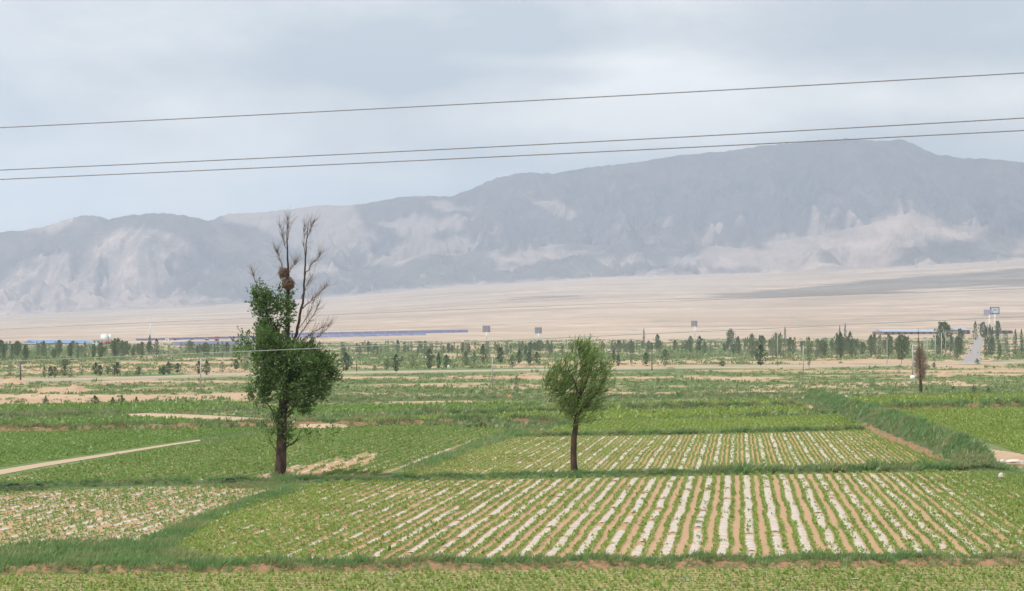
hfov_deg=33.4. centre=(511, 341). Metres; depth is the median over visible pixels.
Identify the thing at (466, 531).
mulch strip
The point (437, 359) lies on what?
young tree
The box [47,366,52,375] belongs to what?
young tree
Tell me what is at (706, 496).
mulch strip
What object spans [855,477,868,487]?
mulch strip
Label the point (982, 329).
broad tree
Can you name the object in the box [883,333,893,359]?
young tree
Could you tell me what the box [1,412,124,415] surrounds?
bank
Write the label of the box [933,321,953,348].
broad tree
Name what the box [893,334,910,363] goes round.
broad tree
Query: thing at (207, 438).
grass
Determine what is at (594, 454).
mulch strip
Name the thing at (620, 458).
mulch strip
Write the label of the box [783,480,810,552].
mulch strip
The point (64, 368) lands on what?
young tree
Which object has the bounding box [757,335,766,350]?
broad tree
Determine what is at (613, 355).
young tree
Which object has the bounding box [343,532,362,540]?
mulch strip
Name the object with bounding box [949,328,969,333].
shed
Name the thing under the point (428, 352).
young tree
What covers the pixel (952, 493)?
mulch strip
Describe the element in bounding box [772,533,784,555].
mulch strip
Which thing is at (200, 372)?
utility pole
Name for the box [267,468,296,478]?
grass
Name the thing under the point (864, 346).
broad tree
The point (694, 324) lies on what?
billboard
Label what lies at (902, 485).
mulch strip
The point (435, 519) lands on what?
mulch strip
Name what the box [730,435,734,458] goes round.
mulch strip
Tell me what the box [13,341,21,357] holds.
broad tree
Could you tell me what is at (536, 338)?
overhead cable
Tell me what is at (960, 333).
broad tree
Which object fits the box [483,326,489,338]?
billboard
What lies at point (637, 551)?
mulch strip
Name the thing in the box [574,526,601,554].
mulch strip
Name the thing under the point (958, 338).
broad tree
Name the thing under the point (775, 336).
sapling
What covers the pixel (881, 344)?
sapling
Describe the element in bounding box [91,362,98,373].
young tree
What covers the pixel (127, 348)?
broad tree
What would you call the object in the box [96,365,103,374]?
young tree
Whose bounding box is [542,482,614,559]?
mulch strip
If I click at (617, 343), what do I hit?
young tree
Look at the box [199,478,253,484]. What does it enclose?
shrub
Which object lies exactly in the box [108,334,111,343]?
silo
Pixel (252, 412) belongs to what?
weeds
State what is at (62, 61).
sky
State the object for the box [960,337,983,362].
lane
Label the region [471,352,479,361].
young tree
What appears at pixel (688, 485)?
mulch strip
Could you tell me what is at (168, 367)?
young tree
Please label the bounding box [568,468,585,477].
grass
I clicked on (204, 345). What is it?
broad tree
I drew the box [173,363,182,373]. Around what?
young tree
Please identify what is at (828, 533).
mulch strip
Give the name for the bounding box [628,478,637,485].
mulch strip
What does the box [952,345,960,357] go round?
young tree
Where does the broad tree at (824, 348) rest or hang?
on the ground at (828, 306)
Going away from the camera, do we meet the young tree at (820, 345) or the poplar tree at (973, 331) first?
the young tree at (820, 345)
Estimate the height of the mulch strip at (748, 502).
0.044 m
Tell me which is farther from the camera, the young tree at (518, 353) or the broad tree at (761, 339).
the broad tree at (761, 339)
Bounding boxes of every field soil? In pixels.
[0,426,502,483]
[0,486,272,545]
[0,566,1023,590]
[183,472,1023,560]
[408,431,933,474]
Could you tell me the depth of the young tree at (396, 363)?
368.37 m
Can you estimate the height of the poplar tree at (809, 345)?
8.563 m
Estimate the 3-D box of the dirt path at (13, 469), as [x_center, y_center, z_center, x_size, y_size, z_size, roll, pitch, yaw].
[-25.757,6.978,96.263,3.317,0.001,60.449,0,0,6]
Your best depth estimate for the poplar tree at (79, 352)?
633.28 m
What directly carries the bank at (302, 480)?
on the ground at (828, 306)
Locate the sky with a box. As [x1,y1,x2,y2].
[0,0,1023,231]
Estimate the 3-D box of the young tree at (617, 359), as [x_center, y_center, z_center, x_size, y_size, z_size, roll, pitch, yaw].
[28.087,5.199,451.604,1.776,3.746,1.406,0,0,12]
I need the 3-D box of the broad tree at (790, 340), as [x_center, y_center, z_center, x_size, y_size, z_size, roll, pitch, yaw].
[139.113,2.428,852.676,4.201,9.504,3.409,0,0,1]
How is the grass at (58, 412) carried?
on the ground at (828, 306)
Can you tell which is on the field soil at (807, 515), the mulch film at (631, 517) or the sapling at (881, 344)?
the mulch film at (631, 517)
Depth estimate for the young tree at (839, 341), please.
608.62 m
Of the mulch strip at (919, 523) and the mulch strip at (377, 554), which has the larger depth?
the mulch strip at (919, 523)
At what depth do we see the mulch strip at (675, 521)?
69.33 m
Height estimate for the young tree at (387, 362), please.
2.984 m
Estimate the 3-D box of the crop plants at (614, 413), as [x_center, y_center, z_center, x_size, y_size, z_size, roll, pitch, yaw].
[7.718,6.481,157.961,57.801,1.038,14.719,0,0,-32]
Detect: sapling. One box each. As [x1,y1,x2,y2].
[8,361,12,375]
[80,342,88,355]
[219,362,226,371]
[240,356,247,369]
[410,356,415,366]
[513,375,520,391]
[628,350,633,362]
[749,334,755,355]
[770,333,780,355]
[776,332,785,355]
[779,338,788,356]
[813,339,818,356]
[874,336,883,355]
[876,334,883,353]
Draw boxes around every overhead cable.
[0,72,1023,127]
[0,117,1023,170]
[0,130,1023,179]
[0,316,1023,361]
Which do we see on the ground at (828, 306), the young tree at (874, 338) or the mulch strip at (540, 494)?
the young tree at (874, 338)
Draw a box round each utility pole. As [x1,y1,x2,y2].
[200,358,200,387]
[492,354,492,383]
[777,327,777,365]
[803,345,803,375]
[910,345,914,374]
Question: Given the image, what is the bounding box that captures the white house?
[93,340,101,345]
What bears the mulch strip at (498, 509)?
on the field soil at (807, 515)
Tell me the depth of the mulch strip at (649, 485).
82.43 m
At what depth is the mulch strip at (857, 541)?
64.14 m
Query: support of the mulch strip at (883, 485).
on the field soil at (807, 515)
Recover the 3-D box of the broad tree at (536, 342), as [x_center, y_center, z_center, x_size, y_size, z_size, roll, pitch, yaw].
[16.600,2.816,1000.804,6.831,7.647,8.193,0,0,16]
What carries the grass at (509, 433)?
on the ground at (828, 306)
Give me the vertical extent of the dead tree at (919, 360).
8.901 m
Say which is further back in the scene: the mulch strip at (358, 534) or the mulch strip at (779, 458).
the mulch strip at (779, 458)
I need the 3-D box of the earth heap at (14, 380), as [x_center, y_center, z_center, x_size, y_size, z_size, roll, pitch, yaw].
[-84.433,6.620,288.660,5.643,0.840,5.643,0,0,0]
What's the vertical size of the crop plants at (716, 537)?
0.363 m
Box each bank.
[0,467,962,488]
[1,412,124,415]
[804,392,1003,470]
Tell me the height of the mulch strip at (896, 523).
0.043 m
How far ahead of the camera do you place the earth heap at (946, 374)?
336.33 m
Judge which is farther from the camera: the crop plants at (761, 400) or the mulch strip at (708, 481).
the crop plants at (761, 400)
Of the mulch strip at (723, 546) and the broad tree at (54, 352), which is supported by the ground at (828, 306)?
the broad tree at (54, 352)
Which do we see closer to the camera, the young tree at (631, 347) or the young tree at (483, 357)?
the young tree at (483, 357)
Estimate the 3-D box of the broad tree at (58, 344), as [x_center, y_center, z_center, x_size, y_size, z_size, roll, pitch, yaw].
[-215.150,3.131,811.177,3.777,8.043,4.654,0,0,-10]
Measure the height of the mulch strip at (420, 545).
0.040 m
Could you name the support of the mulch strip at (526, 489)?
on the field soil at (807, 515)
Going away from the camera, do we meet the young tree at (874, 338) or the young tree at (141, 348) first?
the young tree at (141, 348)
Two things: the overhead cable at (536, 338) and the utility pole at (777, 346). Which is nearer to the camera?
the overhead cable at (536, 338)
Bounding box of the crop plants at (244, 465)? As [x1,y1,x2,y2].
[0,423,509,482]
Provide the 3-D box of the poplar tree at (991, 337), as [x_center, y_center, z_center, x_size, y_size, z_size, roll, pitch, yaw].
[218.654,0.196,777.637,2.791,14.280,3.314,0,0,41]
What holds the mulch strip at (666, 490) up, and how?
on the field soil at (807, 515)
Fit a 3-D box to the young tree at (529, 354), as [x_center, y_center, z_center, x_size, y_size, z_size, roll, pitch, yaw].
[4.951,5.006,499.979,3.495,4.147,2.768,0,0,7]
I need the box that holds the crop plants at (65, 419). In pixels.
[0,414,234,425]
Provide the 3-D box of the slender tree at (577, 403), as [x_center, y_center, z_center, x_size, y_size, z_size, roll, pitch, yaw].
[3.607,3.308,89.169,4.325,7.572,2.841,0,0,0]
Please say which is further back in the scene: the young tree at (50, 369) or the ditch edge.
the young tree at (50, 369)
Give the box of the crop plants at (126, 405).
[0,398,259,411]
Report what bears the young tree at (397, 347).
on the ground at (828, 306)
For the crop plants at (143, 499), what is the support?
on the field soil at (97, 513)
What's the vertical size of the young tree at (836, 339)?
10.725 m
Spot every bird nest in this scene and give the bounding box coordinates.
[277,266,289,278]
[281,276,296,289]
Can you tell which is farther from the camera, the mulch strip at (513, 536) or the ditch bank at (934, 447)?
the ditch bank at (934, 447)
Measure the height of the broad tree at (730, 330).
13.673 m
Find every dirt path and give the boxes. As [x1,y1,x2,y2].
[0,437,218,474]
[129,413,347,428]
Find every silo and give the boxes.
[103,334,107,343]
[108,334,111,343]
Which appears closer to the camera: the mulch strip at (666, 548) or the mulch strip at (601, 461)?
the mulch strip at (666, 548)
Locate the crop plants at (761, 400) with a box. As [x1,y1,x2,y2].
[488,396,802,408]
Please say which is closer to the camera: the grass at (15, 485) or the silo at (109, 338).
the grass at (15, 485)
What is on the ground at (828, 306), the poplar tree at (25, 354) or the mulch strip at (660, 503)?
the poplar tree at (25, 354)
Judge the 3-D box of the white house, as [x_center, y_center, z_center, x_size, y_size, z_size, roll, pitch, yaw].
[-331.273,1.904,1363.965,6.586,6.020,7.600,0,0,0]
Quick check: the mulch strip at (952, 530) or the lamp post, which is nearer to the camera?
the mulch strip at (952, 530)
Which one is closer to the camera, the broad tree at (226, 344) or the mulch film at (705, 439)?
the mulch film at (705, 439)
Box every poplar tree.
[1,344,4,360]
[9,344,13,360]
[21,345,27,362]
[75,342,80,357]
[145,335,151,354]
[154,338,161,354]
[230,209,343,474]
[805,337,811,363]
[972,321,979,339]
[983,326,988,355]
[987,324,991,353]
[989,326,995,356]
[996,339,1000,357]
[1002,331,1009,344]
[1012,329,1018,353]
[1019,329,1023,354]
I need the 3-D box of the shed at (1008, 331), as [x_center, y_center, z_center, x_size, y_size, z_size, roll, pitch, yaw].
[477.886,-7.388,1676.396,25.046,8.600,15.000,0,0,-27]
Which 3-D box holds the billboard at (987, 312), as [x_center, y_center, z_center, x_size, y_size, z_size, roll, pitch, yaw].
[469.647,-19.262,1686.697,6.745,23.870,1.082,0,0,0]
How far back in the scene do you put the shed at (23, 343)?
1516.27 m
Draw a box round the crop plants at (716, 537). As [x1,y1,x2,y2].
[167,469,1023,564]
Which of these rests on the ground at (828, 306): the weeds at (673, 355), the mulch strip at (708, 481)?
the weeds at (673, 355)
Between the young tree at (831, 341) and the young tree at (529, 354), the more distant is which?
the young tree at (831, 341)
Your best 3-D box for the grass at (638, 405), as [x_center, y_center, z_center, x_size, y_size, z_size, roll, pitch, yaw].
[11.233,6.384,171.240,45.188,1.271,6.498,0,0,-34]
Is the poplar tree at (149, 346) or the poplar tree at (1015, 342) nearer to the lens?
the poplar tree at (1015, 342)
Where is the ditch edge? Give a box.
[859,423,949,460]
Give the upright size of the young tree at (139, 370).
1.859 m
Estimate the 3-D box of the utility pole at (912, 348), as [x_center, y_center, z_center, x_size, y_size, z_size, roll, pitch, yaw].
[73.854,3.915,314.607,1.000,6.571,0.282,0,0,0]
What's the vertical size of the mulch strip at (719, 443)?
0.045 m
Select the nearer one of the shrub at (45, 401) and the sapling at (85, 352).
the shrub at (45, 401)
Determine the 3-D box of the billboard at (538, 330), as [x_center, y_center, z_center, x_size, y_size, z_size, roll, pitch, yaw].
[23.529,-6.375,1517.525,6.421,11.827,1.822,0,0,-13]
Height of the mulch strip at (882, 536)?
0.045 m
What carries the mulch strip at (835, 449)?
on the field soil at (710, 458)
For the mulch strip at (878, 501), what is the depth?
74.71 m
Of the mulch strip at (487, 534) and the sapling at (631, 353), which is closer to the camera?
the mulch strip at (487, 534)
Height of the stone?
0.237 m
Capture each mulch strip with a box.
[325,493,397,524]
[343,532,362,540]
[371,543,395,556]
[372,496,411,514]
[381,482,481,535]
[396,506,458,541]
[407,529,446,552]
[456,517,489,537]
[457,479,523,519]
[457,520,510,556]
[463,490,488,502]
[486,508,546,558]
[489,493,522,514]
[508,479,563,517]
[517,528,550,556]
[521,479,542,492]
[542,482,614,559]
[546,478,601,526]
[546,497,559,506]
[557,478,580,495]
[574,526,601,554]
[578,436,603,455]
[579,435,618,466]
[590,443,622,470]
[598,508,614,522]
[606,530,624,553]
[609,437,642,470]
[611,488,629,506]
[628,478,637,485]
[631,493,646,511]
[631,545,643,555]
[638,521,653,541]
[644,478,655,491]
[645,458,653,468]
[650,510,659,518]
[657,499,664,507]
[659,534,675,557]
[660,482,672,497]
[662,456,670,467]
[669,490,689,531]
[685,476,693,488]
[689,529,702,554]
[694,518,703,526]
[695,442,706,470]
[700,490,710,509]
[705,476,712,487]
[716,434,722,449]
[717,499,730,555]
[723,488,730,497]
[724,475,731,487]
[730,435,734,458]
[743,475,752,532]
[745,451,749,463]
[745,534,755,550]
[758,434,766,462]
[762,474,770,486]
[764,487,778,530]
[770,433,776,446]
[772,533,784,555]
[775,448,783,463]
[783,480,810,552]
[790,451,800,465]
[795,433,810,456]
[800,480,820,511]
[815,513,839,557]
[816,474,828,485]
[819,450,829,460]
[829,443,848,463]
[830,500,869,554]
[848,494,864,508]
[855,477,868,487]
[862,512,896,553]
[866,489,884,506]
[869,473,908,507]
[886,473,926,503]
[886,513,899,526]
[897,528,926,555]
[905,509,931,532]
[906,473,1009,552]
[928,534,946,548]
[930,477,1008,532]
[939,518,980,555]
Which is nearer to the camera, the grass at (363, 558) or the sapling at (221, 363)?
the grass at (363, 558)
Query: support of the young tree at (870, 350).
on the ground at (828, 306)
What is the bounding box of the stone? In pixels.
[1006,459,1023,462]
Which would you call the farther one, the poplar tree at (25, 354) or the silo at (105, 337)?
the silo at (105, 337)
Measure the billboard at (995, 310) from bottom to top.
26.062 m
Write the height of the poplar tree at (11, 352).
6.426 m
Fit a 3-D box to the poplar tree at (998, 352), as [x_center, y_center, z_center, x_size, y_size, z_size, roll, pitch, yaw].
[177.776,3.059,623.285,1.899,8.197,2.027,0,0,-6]
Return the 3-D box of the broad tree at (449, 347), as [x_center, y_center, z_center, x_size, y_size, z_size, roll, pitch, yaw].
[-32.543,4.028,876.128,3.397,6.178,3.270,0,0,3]
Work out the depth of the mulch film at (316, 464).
96.47 m
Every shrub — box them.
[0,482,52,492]
[23,483,58,488]
[42,396,51,404]
[89,395,101,403]
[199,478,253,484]
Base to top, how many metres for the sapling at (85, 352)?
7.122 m
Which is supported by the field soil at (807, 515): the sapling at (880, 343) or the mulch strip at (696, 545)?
the mulch strip at (696, 545)
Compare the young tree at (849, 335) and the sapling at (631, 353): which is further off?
the young tree at (849, 335)
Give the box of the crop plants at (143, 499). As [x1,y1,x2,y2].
[0,484,274,547]
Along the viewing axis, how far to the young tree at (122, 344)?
641.22 m
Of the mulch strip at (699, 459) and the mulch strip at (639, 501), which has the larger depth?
the mulch strip at (699, 459)
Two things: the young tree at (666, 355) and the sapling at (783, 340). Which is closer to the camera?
the young tree at (666, 355)
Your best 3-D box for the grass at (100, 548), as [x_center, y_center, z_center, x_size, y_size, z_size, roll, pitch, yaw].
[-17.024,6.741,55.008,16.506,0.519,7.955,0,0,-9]
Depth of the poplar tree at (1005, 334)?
1196.46 m
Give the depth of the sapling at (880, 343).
667.67 m
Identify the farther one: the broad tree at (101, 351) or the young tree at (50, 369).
the broad tree at (101, 351)
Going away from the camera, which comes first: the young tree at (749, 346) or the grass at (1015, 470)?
the grass at (1015, 470)
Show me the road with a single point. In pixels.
(165, 377)
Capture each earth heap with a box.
[0,378,26,382]
[34,389,80,393]
[66,384,85,390]
[936,371,953,376]
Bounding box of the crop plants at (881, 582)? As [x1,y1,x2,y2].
[0,563,1023,590]
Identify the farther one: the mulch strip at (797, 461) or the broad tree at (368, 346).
the broad tree at (368, 346)
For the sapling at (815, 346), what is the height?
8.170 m
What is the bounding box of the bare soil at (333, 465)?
[255,455,374,477]
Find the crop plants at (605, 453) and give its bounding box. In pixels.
[397,429,938,474]
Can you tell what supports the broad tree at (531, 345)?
on the ground at (828, 306)
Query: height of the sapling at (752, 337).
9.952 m
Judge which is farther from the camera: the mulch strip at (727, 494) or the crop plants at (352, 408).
the crop plants at (352, 408)
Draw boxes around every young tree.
[39,341,45,355]
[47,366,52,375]
[52,366,59,376]
[60,366,70,374]
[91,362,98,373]
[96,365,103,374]
[111,365,116,374]
[114,362,120,373]
[117,340,126,355]
[133,366,142,373]
[137,342,145,359]
[160,366,166,375]
[164,362,173,374]
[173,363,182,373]
[190,341,195,351]
[195,360,201,373]
[202,360,210,374]
[231,359,239,368]
[338,352,352,370]
[381,359,389,370]
[390,354,401,370]
[394,339,400,352]
[422,348,434,368]
[436,352,441,368]
[441,355,450,366]
[460,351,470,363]
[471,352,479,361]
[479,344,486,362]
[495,347,506,364]
[508,356,518,368]
[514,350,524,362]
[523,351,532,362]
[533,351,540,362]
[611,349,616,362]
[615,354,620,365]
[616,339,622,353]
[628,340,633,352]
[643,353,650,363]
[653,334,660,345]
[660,349,670,365]
[695,336,703,349]
[734,336,741,353]
[744,333,756,356]
[753,344,768,364]
[769,334,783,353]
[789,340,796,353]
[818,340,822,355]
[828,338,834,350]
[831,333,839,354]
[834,332,847,360]
[845,331,853,352]
[846,339,855,356]
[852,339,857,355]
[867,334,872,350]
[868,342,874,355]
[869,333,877,358]
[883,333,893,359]
[889,337,894,352]
[906,337,911,353]
[932,336,942,353]
[947,335,953,351]
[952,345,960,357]
[953,340,960,350]
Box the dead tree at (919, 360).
[913,331,927,391]
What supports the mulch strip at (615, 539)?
on the field soil at (807, 515)
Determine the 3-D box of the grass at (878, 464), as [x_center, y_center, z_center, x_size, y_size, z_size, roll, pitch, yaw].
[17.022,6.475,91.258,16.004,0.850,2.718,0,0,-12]
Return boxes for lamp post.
[941,332,942,361]
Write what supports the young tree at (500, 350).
on the ground at (828, 306)
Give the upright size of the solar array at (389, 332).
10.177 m
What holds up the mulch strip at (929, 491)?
on the field soil at (807, 515)
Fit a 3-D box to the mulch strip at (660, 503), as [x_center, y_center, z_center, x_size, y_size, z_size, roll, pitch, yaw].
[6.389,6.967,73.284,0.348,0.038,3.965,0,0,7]
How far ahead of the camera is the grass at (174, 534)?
64.97 m
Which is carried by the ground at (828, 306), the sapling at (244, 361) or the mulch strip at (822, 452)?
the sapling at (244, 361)
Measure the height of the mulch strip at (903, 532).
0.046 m
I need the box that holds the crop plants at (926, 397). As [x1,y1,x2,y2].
[847,391,1023,405]
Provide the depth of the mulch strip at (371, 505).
72.67 m
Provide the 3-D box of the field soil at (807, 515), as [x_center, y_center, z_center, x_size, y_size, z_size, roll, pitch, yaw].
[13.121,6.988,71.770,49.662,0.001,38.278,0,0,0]
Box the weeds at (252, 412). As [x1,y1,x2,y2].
[0,362,1023,430]
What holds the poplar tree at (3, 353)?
on the ground at (828, 306)
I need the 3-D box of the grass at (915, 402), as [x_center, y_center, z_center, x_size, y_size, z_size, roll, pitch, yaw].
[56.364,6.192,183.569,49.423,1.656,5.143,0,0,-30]
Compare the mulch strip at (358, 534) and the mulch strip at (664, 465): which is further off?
the mulch strip at (664, 465)
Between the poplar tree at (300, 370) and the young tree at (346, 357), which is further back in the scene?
the young tree at (346, 357)
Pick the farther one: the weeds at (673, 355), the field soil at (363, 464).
the weeds at (673, 355)
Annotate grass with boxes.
[0,408,140,415]
[0,411,562,430]
[0,533,243,564]
[0,545,1023,574]
[119,483,308,553]
[190,427,276,442]
[199,478,296,488]
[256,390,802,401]
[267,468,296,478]
[401,421,558,469]
[441,397,808,414]
[518,424,864,436]
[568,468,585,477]
[688,455,966,472]
[867,394,1023,409]
[969,463,1023,485]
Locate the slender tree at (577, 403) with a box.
[540,334,617,471]
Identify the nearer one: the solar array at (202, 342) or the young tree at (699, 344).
the young tree at (699, 344)
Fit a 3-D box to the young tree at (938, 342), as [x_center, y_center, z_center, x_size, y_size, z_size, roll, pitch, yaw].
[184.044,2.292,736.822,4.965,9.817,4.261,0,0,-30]
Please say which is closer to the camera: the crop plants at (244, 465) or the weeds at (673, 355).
the crop plants at (244, 465)
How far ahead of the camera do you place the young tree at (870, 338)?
780.39 m
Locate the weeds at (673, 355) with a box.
[0,337,1023,368]
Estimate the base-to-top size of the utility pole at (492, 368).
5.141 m
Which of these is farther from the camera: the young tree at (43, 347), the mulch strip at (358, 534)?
the young tree at (43, 347)
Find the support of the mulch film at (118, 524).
on the field soil at (97, 513)
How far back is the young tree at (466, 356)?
482.38 m
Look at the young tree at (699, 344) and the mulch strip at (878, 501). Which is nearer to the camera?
the mulch strip at (878, 501)
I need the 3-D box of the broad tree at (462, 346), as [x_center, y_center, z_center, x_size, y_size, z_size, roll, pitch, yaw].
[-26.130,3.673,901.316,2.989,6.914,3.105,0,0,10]
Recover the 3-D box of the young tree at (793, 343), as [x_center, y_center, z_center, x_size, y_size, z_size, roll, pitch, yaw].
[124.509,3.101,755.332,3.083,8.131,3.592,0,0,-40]
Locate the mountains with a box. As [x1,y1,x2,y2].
[0,138,1023,314]
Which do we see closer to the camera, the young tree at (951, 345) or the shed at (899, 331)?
the young tree at (951, 345)
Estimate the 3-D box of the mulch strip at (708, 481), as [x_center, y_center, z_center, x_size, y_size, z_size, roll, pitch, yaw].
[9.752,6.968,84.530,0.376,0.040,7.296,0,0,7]
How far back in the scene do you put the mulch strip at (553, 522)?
72.52 m
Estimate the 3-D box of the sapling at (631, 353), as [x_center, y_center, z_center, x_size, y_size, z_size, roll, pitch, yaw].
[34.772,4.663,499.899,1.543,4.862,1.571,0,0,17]
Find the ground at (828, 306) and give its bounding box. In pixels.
[0,260,1023,574]
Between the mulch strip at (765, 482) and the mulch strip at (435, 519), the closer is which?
the mulch strip at (435, 519)
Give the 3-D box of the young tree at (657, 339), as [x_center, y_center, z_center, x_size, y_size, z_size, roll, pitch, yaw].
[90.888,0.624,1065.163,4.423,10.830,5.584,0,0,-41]
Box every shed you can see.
[4,343,35,344]
[23,340,91,343]
[872,329,937,334]
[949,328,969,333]
[987,329,1012,333]
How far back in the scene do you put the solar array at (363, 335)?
1846.15 m
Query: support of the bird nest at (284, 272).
attached to the poplar tree at (300, 370)
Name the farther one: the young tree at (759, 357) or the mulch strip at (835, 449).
the young tree at (759, 357)
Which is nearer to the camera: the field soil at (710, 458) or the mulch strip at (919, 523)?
the mulch strip at (919, 523)
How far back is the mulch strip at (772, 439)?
119.68 m
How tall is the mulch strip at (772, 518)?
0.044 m
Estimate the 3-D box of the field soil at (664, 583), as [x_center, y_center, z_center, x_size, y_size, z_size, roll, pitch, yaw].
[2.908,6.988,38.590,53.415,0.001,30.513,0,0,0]
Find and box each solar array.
[135,336,254,340]
[173,340,253,344]
[279,333,425,337]
[283,330,467,334]
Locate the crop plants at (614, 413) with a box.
[303,403,813,422]
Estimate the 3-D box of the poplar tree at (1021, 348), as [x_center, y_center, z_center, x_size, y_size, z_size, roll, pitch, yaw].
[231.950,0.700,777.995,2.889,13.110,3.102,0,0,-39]
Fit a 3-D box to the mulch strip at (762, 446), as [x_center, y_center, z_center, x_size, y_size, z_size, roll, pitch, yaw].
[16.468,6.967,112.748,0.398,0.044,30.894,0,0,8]
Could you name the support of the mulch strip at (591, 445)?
on the field soil at (710, 458)
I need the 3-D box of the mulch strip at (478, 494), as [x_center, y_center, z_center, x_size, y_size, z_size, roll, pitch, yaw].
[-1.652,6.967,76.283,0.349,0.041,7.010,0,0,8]
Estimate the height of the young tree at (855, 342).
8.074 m
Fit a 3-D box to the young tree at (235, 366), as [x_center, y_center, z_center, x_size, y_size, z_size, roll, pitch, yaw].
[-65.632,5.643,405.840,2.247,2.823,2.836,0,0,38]
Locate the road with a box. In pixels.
[0,362,1023,381]
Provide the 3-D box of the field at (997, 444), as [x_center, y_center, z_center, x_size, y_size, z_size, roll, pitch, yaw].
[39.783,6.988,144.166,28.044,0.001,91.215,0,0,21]
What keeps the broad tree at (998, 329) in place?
on the ground at (828, 306)
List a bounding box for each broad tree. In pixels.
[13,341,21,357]
[51,349,56,357]
[55,340,63,352]
[59,359,73,365]
[67,343,72,356]
[90,344,96,359]
[95,341,105,356]
[105,338,127,353]
[110,340,117,356]
[124,341,130,353]
[186,340,191,349]
[201,342,209,354]
[224,342,229,352]
[341,345,346,354]
[364,341,369,351]
[445,343,450,352]
[460,342,464,353]
[523,345,528,353]
[528,342,533,351]
[534,340,545,348]
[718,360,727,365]
[724,328,735,345]
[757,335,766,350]
[786,337,792,351]
[820,341,827,358]
[859,342,866,354]
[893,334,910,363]
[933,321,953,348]
[953,336,962,354]
[956,328,963,342]
[978,322,988,336]
[994,320,1001,342]
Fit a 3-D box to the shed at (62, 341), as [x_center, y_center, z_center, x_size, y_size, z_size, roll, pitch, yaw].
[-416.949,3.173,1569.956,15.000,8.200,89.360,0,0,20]
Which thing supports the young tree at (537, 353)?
on the ground at (828, 306)
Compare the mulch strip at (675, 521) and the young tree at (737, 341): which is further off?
the young tree at (737, 341)
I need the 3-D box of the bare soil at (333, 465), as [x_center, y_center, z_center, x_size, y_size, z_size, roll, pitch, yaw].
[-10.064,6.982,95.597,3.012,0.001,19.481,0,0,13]
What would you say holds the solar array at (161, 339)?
on the ground at (828, 306)
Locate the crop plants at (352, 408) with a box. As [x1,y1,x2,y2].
[255,399,542,414]
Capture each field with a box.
[0,429,260,466]
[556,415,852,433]
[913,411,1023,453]
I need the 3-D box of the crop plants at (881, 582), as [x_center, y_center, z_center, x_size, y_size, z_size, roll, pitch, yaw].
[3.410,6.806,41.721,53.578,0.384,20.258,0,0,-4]
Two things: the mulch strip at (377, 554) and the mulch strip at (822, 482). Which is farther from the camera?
the mulch strip at (822, 482)
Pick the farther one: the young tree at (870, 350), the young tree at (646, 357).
the young tree at (870, 350)
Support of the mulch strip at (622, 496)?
on the field soil at (807, 515)
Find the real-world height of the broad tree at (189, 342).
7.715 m
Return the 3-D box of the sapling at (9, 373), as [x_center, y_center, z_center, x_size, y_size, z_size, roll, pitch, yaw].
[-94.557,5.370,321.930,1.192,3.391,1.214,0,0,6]
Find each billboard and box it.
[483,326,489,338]
[535,327,541,339]
[691,321,696,336]
[984,310,990,323]
[990,307,999,328]
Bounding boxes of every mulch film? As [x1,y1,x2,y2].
[0,486,267,545]
[14,429,482,479]
[192,473,955,559]
[454,430,910,471]

